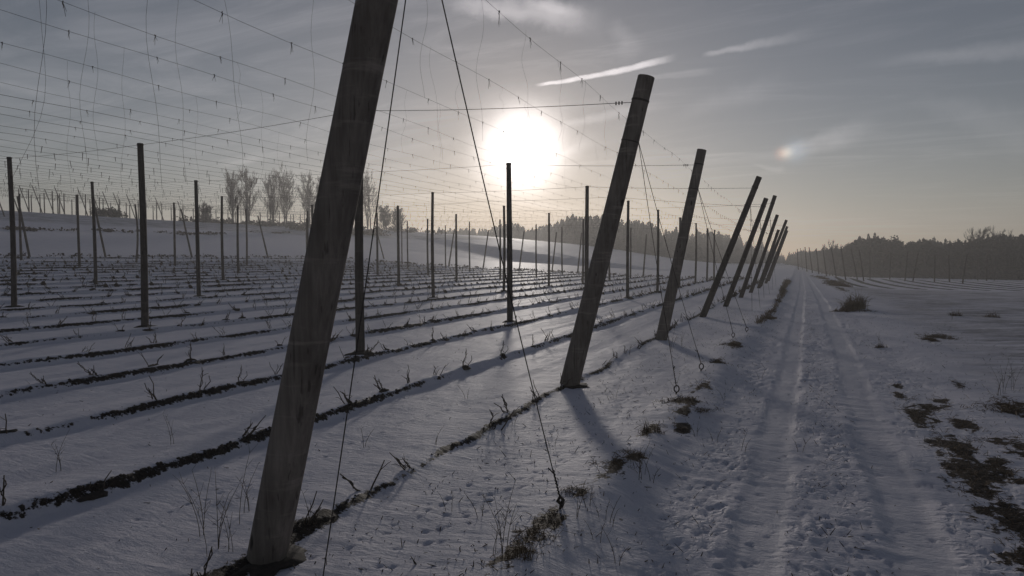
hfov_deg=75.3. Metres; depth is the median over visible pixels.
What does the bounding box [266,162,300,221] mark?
poplar tree
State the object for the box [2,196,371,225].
trellis wire
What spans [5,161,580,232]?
trellis wire
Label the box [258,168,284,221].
poplar tree
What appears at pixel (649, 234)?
spruce tree
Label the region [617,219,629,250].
spruce tree
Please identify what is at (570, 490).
grass tuft
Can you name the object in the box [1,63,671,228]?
trellis wire
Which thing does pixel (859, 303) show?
bush
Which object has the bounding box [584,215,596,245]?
spruce tree
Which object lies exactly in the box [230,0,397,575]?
leaning pole
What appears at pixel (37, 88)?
hanging twine
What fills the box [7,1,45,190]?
hanging twine
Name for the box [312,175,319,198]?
poplar tree
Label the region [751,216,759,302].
guy cable
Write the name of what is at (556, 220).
cross cable
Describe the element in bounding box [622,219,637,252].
spruce tree
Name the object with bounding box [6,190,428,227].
trellis wire
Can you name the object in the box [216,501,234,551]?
dry weed
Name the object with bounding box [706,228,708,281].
hop post
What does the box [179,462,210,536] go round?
dry weed
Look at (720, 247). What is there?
spruce tree
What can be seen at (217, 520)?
dry weed
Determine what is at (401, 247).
hop post
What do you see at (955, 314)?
grass tuft
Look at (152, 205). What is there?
ridge wire
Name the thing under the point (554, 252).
stay post
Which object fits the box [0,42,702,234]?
trellis wire
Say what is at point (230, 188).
poplar tree
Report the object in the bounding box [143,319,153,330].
hop stub
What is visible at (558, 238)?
spruce tree
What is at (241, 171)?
trellis wire
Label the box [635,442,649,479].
dry weed
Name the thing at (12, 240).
hop post
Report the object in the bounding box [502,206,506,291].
hop post
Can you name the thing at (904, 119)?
sky
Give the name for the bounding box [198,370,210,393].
hop stub
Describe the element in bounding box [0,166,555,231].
trellis wire
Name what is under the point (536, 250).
hop post
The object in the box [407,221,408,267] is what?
hop post
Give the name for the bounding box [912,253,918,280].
distant hop post
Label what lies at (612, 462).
grass tuft
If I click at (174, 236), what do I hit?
hop post
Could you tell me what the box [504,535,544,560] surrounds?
grass tuft
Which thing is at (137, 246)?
hop post
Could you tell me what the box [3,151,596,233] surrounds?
trellis wire
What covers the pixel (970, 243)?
broad tree
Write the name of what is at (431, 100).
trellis wire
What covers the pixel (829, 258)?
bare tree
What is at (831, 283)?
grass tuft
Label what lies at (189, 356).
hop stub
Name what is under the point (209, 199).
trellis wire
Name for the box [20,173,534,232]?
trellis wire
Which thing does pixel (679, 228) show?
hop post
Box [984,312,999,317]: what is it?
grass tuft
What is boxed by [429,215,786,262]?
spruce forest
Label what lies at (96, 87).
hanging twine
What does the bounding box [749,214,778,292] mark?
leaning pole
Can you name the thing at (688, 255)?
spruce tree
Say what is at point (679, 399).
grass tuft
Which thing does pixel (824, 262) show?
distant hop post
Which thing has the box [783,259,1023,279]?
wood edge brush
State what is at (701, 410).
grass tuft
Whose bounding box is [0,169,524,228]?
trellis wire
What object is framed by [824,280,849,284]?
grass tuft
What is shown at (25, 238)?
stay post
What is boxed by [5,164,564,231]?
trellis wire
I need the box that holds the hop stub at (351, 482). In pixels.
[340,460,390,490]
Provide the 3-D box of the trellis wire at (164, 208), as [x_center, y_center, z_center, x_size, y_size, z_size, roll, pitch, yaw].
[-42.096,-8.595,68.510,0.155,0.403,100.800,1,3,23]
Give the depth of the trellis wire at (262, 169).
26.36 m
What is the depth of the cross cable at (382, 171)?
28.81 m
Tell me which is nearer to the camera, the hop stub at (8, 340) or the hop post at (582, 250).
the hop stub at (8, 340)
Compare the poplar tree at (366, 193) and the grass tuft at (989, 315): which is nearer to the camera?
the grass tuft at (989, 315)
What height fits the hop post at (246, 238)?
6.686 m
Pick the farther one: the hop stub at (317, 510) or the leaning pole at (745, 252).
the leaning pole at (745, 252)
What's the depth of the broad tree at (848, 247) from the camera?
226.71 m
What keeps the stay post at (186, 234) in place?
on the snowy field
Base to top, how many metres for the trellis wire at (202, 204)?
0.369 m
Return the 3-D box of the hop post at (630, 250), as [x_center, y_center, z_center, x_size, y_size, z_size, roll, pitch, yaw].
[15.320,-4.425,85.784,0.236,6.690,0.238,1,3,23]
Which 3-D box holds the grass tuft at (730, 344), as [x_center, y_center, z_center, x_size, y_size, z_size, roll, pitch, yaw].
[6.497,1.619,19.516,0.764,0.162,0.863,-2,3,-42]
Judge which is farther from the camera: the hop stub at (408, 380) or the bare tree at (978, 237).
the bare tree at (978, 237)
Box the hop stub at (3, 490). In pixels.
[0,475,6,505]
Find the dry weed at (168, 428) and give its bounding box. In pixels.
[163,410,174,443]
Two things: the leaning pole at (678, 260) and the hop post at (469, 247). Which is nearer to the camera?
the leaning pole at (678, 260)
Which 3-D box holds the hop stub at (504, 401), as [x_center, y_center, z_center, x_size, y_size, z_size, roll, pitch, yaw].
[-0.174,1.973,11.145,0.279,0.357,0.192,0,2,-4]
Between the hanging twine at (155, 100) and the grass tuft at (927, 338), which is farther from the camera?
the grass tuft at (927, 338)
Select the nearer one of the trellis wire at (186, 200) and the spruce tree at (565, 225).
the trellis wire at (186, 200)
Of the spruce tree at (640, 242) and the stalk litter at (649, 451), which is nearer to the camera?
the stalk litter at (649, 451)
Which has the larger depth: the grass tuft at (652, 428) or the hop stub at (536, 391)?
the hop stub at (536, 391)
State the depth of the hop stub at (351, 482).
7.36 m
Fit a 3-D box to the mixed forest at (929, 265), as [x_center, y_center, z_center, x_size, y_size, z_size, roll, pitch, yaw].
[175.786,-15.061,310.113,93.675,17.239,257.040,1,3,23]
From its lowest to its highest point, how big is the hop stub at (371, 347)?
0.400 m
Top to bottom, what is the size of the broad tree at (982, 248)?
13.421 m
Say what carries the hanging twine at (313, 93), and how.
hanging from the trellis wire at (560, 121)
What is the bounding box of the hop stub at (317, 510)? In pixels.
[304,491,323,525]
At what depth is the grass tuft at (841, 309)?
34.45 m
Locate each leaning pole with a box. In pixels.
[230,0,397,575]
[560,74,654,388]
[655,149,705,340]
[699,176,761,316]
[723,198,767,306]
[738,195,776,297]
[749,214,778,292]
[757,229,779,287]
[761,220,787,286]
[764,226,787,283]
[768,230,787,280]
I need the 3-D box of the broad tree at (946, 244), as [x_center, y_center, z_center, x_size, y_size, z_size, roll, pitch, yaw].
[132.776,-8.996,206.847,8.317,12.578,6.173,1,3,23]
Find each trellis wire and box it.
[0,9,716,233]
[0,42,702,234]
[0,94,668,232]
[0,132,632,233]
[0,139,595,229]
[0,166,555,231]
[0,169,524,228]
[0,184,464,228]
[0,190,418,228]
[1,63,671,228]
[1,82,674,232]
[1,106,661,235]
[1,146,593,230]
[1,173,526,230]
[1,181,481,229]
[1,183,463,227]
[1,191,406,226]
[1,195,373,225]
[2,114,648,232]
[2,187,450,228]
[2,194,385,226]
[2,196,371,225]
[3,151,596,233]
[3,179,492,229]
[4,156,572,230]
[5,126,641,233]
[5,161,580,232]
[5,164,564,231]
[5,186,462,228]
[5,189,421,226]
[6,176,520,230]
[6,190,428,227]
[7,193,403,226]
[18,179,502,229]
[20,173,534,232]
[20,189,439,227]
[59,0,715,231]
[195,0,732,231]
[349,0,748,231]
[486,0,767,233]
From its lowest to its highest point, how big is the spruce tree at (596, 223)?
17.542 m
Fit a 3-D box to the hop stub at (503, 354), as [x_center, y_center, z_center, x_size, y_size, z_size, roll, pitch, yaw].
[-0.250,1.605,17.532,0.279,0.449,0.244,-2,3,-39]
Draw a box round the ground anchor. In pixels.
[556,496,564,508]
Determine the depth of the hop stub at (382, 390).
12.53 m
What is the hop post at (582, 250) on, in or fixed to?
on the snowy field
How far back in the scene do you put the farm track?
7.97 m
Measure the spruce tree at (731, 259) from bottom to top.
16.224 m
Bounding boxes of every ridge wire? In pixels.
[15,190,309,214]
[19,185,298,211]
[21,188,292,212]
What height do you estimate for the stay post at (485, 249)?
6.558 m
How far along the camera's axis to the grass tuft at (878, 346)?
20.13 m
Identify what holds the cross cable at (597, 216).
attached to the leaning pole at (754, 281)
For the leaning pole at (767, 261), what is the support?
on the snowy field
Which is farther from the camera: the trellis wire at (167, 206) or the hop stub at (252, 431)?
the trellis wire at (167, 206)
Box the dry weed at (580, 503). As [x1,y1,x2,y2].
[576,491,585,516]
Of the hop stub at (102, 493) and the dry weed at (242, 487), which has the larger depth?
the hop stub at (102, 493)
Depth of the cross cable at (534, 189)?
35.87 m
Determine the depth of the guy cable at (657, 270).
12.76 m
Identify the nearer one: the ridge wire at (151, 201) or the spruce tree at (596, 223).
the ridge wire at (151, 201)
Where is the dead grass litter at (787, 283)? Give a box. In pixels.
[476,280,1023,575]
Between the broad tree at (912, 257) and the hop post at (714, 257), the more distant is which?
the broad tree at (912, 257)
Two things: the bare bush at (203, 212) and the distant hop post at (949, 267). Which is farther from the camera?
the bare bush at (203, 212)
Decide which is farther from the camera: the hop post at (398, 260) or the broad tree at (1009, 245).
the broad tree at (1009, 245)
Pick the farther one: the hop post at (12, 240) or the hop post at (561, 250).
the hop post at (561, 250)
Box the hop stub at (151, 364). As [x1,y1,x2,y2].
[138,352,163,366]
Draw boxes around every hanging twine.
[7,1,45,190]
[34,0,46,185]
[80,6,88,171]
[93,16,97,152]
[146,0,161,182]
[175,9,186,179]
[225,4,242,183]
[306,0,314,159]
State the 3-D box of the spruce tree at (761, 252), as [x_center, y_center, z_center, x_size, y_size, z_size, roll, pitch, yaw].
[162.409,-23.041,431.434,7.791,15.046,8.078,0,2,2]
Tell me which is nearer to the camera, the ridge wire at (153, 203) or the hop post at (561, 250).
the hop post at (561, 250)
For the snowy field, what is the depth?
12.27 m
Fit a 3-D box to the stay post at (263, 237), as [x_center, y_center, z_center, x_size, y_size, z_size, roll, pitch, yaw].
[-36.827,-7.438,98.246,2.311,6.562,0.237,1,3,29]
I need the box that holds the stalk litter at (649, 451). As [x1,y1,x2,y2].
[9,307,1023,575]
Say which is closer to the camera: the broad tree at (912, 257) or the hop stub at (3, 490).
the hop stub at (3, 490)
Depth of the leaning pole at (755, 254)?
45.30 m
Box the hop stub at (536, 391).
[530,381,539,398]
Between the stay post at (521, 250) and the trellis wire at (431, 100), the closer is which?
the trellis wire at (431, 100)
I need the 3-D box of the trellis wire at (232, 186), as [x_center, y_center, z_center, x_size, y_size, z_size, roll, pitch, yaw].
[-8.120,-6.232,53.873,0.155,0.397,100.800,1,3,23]
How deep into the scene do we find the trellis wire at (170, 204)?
61.86 m
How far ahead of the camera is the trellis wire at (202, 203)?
57.38 m
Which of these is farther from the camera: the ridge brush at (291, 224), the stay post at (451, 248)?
the ridge brush at (291, 224)
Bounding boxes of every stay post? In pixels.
[16,196,30,256]
[95,205,106,256]
[180,209,192,257]
[257,216,268,257]
[375,226,384,258]
[448,229,454,265]
[483,230,488,267]
[519,231,524,269]
[551,232,556,271]
[577,233,581,272]
[642,234,646,275]
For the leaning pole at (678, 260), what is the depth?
21.34 m
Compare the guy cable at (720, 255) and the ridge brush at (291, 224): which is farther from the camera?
the ridge brush at (291, 224)
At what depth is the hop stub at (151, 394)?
11.83 m
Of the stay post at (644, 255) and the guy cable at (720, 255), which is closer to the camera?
the guy cable at (720, 255)
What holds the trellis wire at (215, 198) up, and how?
attached to the hop post at (94, 237)
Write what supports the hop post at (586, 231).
on the snowy field
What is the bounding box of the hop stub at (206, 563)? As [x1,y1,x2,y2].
[189,546,212,575]
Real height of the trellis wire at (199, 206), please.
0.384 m
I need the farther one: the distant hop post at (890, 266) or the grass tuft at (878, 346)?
the distant hop post at (890, 266)
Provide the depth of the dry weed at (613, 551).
5.73 m
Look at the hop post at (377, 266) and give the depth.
68.39 m
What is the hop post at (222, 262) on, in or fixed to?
on the snowy field
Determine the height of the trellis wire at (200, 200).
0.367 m
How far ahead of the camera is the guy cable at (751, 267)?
30.23 m
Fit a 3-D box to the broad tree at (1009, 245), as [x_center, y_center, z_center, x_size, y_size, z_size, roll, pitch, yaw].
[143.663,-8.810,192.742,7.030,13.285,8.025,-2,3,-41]
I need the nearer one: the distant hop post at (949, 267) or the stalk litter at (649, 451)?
the stalk litter at (649, 451)
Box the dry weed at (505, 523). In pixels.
[482,472,519,557]
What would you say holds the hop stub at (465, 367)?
on the snowy field
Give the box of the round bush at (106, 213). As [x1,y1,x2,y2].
[89,206,127,217]
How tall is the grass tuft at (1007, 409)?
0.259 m
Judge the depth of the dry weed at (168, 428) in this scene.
9.19 m
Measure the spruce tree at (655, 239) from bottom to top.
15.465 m
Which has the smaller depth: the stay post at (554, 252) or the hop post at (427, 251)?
the hop post at (427, 251)
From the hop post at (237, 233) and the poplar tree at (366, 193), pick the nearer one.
the hop post at (237, 233)
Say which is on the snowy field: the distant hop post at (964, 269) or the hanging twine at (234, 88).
the distant hop post at (964, 269)
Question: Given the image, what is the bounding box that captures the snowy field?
[0,210,1023,575]
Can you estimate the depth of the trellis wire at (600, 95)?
13.33 m
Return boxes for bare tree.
[822,239,841,275]
[963,226,990,252]
[990,225,1012,240]
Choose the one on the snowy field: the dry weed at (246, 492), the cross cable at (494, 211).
the dry weed at (246, 492)
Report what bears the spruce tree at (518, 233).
on the snowy field
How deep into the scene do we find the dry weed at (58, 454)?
8.10 m
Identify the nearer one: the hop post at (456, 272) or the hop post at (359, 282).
the hop post at (359, 282)
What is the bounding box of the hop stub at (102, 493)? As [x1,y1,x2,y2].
[76,470,112,501]
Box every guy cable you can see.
[323,0,405,575]
[441,0,560,496]
[638,143,675,383]
[639,144,700,362]
[698,190,732,331]
[699,192,746,326]
[750,207,751,287]
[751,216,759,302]
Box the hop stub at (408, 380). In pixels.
[401,366,409,382]
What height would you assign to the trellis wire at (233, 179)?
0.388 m
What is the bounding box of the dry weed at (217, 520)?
[208,474,239,548]
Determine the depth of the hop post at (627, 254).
43.99 m
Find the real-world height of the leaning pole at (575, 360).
6.530 m
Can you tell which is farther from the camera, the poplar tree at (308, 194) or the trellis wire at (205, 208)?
the poplar tree at (308, 194)
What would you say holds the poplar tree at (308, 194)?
on the snowy field
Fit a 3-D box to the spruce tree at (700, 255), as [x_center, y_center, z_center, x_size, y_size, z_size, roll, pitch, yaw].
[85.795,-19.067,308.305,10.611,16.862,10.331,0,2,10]
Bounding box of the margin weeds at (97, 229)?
[0,226,750,277]
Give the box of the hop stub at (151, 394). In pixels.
[144,376,157,400]
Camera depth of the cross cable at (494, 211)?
56.28 m
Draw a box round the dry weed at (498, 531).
[491,502,509,553]
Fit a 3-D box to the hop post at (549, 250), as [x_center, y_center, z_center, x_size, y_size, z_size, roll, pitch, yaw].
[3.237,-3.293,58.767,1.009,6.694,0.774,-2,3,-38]
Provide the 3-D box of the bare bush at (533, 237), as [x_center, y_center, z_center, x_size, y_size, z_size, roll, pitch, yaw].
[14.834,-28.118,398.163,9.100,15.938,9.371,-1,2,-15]
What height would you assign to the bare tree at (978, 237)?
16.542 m
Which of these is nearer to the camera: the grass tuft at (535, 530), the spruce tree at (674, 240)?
the grass tuft at (535, 530)
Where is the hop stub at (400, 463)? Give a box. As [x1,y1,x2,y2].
[389,452,411,469]
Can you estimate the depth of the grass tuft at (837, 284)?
79.12 m
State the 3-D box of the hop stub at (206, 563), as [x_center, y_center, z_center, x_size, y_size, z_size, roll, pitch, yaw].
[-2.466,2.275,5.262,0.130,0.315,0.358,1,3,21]
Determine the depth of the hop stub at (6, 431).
9.54 m
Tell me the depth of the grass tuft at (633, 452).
8.51 m
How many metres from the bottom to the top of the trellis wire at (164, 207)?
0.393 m
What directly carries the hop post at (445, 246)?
on the snowy field
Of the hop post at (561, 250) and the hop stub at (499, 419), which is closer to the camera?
the hop stub at (499, 419)
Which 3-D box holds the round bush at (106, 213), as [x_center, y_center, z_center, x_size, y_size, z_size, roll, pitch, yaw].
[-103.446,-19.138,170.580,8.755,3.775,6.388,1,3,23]
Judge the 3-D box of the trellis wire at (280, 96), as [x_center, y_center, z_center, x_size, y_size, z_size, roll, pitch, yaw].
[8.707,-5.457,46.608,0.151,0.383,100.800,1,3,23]
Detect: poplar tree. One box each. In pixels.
[223,168,246,219]
[236,164,259,220]
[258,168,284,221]
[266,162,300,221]
[296,173,315,223]
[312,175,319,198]
[363,169,379,228]
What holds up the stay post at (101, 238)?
on the snowy field
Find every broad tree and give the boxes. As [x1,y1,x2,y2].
[844,243,863,262]
[850,237,873,266]
[861,237,884,268]
[870,235,899,270]
[887,242,911,267]
[900,241,925,269]
[914,239,937,267]
[928,239,952,268]
[953,238,978,271]
[975,234,1009,267]
[990,235,1019,266]
[999,236,1023,266]
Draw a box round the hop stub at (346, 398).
[334,387,352,404]
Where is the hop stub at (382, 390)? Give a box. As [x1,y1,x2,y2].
[374,375,388,392]
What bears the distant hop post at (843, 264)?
on the snowy field
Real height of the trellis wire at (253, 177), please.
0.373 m
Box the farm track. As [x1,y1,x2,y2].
[665,272,1019,575]
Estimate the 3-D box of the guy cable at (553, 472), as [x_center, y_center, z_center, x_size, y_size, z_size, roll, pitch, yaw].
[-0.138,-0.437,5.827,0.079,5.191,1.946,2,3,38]
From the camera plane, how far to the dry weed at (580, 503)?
6.49 m
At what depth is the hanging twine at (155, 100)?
6.49 m
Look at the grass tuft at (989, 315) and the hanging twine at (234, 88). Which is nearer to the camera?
the hanging twine at (234, 88)
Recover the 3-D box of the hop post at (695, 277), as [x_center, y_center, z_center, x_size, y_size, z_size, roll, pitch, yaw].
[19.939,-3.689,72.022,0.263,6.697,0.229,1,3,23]
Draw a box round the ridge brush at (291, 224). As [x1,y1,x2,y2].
[171,215,447,235]
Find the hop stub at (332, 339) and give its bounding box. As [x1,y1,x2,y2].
[330,329,342,341]
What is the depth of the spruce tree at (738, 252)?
378.75 m
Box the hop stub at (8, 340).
[0,335,12,342]
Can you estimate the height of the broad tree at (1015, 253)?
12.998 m
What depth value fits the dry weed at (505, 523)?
5.54 m
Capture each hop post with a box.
[5,157,24,307]
[18,194,22,259]
[76,195,80,266]
[90,182,97,284]
[134,143,155,327]
[134,204,138,262]
[173,203,175,265]
[193,180,204,296]
[220,196,225,279]
[236,205,239,272]
[245,209,247,264]
[306,218,306,248]
[307,212,308,242]
[344,179,373,357]
[376,214,378,274]
[396,206,402,284]
[401,226,402,263]
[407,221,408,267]
[427,219,428,274]
[430,192,437,297]
[445,225,445,266]
[453,214,459,280]
[469,222,470,270]
[499,219,500,277]
[502,163,514,322]
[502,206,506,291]
[535,224,536,277]
[547,213,552,286]
[561,227,562,273]
[582,219,583,281]
[584,186,588,285]
[608,263,609,279]
[623,200,633,298]
[630,228,631,275]
[656,210,661,292]
[678,217,681,287]
[694,223,696,282]
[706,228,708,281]
[713,230,714,280]
[822,248,826,275]
[831,248,836,277]
[841,248,845,279]
[851,249,857,278]
[859,250,863,280]
[869,251,870,278]
[889,253,891,278]
[904,251,907,280]
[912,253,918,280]
[934,255,935,281]
[948,255,949,281]
[962,254,967,282]
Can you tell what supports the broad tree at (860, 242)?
on the snowy field
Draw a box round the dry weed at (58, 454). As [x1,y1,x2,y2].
[51,431,68,468]
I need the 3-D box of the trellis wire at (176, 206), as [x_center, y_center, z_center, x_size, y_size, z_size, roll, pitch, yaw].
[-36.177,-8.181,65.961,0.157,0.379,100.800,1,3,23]
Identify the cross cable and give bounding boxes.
[3,102,630,158]
[5,164,672,183]
[25,187,727,196]
[149,197,756,206]
[189,204,756,211]
[254,213,763,220]
[298,217,756,231]
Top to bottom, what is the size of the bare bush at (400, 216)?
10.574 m
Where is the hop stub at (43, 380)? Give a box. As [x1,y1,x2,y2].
[29,373,48,385]
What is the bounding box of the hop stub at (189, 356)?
[185,341,196,360]
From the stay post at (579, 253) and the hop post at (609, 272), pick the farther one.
the stay post at (579, 253)
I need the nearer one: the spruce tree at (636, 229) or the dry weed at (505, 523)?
the dry weed at (505, 523)
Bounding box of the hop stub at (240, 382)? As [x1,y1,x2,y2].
[236,366,247,384]
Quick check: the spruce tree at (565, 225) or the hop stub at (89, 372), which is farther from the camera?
the spruce tree at (565, 225)
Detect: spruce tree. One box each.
[514,223,521,238]
[521,227,527,239]
[540,228,550,241]
[554,218,563,241]
[563,216,571,243]
[564,214,581,244]
[573,216,584,244]
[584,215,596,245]
[592,214,602,245]
[592,215,599,232]
[613,228,624,250]
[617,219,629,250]
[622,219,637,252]
[631,220,643,251]
[634,221,647,253]
[641,221,655,254]
[647,224,661,255]
[659,229,672,257]
[669,227,685,259]
[684,237,694,260]
[690,229,706,261]
[702,230,715,260]
[712,231,724,262]
[725,235,736,263]
[734,234,747,262]
[744,244,758,263]
[759,242,767,262]
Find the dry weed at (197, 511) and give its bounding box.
[173,472,206,552]
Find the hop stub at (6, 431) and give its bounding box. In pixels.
[0,413,17,433]
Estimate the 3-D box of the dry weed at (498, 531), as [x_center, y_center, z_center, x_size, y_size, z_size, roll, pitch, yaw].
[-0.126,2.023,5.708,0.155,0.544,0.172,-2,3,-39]
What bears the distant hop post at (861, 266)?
on the snowy field
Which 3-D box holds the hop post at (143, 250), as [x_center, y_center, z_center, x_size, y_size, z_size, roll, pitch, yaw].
[-12.990,-1.727,23.323,0.770,6.662,0.927,1,3,23]
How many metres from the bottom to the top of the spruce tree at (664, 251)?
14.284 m
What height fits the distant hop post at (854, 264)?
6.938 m
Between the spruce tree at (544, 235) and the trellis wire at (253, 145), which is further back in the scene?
the spruce tree at (544, 235)
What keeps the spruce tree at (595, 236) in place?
on the snowy field
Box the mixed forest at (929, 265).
[786,233,1023,275]
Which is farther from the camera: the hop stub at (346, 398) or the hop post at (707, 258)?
the hop post at (707, 258)
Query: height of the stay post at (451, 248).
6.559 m
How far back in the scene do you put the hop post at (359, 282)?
17.36 m
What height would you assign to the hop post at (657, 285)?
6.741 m
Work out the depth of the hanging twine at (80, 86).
7.88 m
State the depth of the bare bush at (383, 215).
255.66 m
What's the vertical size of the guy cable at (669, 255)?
4.628 m
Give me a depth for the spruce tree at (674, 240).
287.25 m
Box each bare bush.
[198,199,212,220]
[375,205,394,228]
[391,207,406,228]
[530,230,541,240]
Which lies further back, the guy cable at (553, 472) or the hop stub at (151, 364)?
the hop stub at (151, 364)
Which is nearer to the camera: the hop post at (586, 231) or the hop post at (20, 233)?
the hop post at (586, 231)
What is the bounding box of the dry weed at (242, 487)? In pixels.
[239,442,255,523]
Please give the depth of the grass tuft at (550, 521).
6.41 m
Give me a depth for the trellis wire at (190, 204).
59.58 m
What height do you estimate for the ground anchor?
0.448 m
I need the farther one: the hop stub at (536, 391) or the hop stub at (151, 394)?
the hop stub at (536, 391)
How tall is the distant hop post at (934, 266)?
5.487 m
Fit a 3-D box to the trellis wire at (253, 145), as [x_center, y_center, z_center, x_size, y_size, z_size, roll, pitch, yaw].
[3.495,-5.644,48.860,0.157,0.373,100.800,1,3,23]
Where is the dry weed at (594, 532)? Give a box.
[584,520,605,542]
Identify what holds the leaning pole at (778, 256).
on the snowy field
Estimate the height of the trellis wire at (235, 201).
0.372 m
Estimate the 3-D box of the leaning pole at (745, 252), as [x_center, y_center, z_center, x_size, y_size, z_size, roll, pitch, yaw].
[12.869,-1.777,36.777,2.400,6.361,0.290,1,3,23]
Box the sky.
[0,0,1023,258]
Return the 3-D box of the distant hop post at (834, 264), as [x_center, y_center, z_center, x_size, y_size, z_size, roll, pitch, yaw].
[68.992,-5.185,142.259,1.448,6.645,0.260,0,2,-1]
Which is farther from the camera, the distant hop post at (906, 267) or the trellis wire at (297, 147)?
the distant hop post at (906, 267)
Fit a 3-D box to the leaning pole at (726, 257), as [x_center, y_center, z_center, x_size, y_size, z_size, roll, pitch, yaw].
[9.734,-1.627,29.838,2.712,6.666,0.832,1,3,23]
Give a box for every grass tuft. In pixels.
[500,524,578,551]
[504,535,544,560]
[533,515,588,534]
[553,485,600,496]
[586,458,636,470]
[613,447,649,455]
[638,418,664,433]
[655,394,704,403]
[689,406,718,413]
[702,359,733,365]
[714,340,742,347]
[822,282,850,285]
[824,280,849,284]
[826,283,852,286]
[831,307,874,311]
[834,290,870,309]
[873,342,887,347]
[921,333,937,340]
[947,308,962,315]
[960,399,1023,418]
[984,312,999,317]
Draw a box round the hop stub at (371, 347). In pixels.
[364,340,378,353]
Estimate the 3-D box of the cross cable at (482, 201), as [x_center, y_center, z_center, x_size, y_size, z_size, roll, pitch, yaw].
[-13.908,-6.870,55.494,67.143,3.251,2.719,2,3,35]
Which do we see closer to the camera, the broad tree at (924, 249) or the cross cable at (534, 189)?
the cross cable at (534, 189)
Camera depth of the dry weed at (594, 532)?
6.08 m
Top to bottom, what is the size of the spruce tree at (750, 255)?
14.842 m
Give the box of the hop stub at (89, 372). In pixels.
[77,362,96,374]
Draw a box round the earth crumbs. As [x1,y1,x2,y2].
[0,313,670,569]
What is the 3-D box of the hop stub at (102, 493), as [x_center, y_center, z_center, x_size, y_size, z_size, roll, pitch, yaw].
[-4.636,2.206,7.343,0.219,0.281,0.414,2,3,33]
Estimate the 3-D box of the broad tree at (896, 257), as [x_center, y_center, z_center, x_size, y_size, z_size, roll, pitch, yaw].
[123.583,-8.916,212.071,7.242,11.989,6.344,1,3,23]
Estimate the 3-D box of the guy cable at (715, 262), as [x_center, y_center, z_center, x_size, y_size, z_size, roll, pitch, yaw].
[6.465,-0.875,21.096,1.132,4.568,0.079,1,3,22]
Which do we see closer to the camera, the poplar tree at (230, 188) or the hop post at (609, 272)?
the hop post at (609, 272)
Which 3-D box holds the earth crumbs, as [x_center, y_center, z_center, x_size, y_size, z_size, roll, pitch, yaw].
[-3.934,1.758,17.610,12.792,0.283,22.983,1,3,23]
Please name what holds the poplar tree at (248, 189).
on the snowy field
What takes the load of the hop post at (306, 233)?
on the snowy field
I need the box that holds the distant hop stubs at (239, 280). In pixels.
[1,254,765,296]
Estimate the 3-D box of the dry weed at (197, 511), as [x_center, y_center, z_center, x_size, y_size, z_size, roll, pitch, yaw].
[-2.747,1.964,5.686,0.239,0.788,0.135,0,2,-4]
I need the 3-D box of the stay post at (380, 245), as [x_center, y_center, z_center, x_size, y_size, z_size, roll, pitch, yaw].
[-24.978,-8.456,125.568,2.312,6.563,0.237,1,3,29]
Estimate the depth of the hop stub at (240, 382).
13.51 m
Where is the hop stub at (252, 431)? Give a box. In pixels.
[242,415,265,437]
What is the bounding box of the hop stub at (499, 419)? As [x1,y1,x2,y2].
[489,406,519,429]
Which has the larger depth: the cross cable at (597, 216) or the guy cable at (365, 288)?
the cross cable at (597, 216)
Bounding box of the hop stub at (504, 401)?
[494,394,508,412]
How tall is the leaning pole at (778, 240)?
6.885 m
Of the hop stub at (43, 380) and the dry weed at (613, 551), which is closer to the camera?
the dry weed at (613, 551)
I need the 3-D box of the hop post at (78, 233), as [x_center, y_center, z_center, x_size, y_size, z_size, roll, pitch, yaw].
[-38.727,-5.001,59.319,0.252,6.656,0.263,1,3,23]
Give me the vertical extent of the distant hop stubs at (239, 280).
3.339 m
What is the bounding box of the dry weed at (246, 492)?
[240,463,258,509]
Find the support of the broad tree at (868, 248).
on the snowy field
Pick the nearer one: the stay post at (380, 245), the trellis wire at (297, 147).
the trellis wire at (297, 147)
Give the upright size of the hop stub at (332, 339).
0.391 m
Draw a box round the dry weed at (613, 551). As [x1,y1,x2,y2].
[601,525,627,565]
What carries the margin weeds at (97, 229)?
on the snowy field
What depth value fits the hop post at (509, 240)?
26.71 m
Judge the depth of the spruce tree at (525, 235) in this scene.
400.79 m
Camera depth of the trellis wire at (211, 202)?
55.17 m
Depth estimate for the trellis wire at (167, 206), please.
67.57 m
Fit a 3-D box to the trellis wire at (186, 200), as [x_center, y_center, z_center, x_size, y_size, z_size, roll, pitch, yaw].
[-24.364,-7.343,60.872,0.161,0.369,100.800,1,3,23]
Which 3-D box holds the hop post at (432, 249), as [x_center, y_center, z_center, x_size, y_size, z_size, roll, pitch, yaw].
[-4.824,-2.506,40.565,0.746,6.684,1.044,1,3,23]
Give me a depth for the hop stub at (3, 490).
6.68 m
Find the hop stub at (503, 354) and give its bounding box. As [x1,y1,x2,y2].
[500,340,506,356]
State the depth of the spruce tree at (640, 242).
292.09 m
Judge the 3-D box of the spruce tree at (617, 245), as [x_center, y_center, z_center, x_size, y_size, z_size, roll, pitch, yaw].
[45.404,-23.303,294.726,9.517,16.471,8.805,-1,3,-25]
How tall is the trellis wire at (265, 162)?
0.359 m
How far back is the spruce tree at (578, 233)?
300.93 m
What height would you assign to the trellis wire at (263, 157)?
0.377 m
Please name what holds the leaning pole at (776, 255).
on the snowy field
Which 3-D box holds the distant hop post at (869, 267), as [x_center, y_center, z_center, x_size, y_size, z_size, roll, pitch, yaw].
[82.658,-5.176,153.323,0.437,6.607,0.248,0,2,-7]
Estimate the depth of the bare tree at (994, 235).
202.28 m
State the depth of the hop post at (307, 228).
72.65 m
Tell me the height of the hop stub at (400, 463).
0.297 m
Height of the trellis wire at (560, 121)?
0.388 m
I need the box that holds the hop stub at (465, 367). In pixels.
[461,350,471,369]
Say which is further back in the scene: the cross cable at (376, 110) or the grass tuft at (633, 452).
the cross cable at (376, 110)
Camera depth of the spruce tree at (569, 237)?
302.65 m

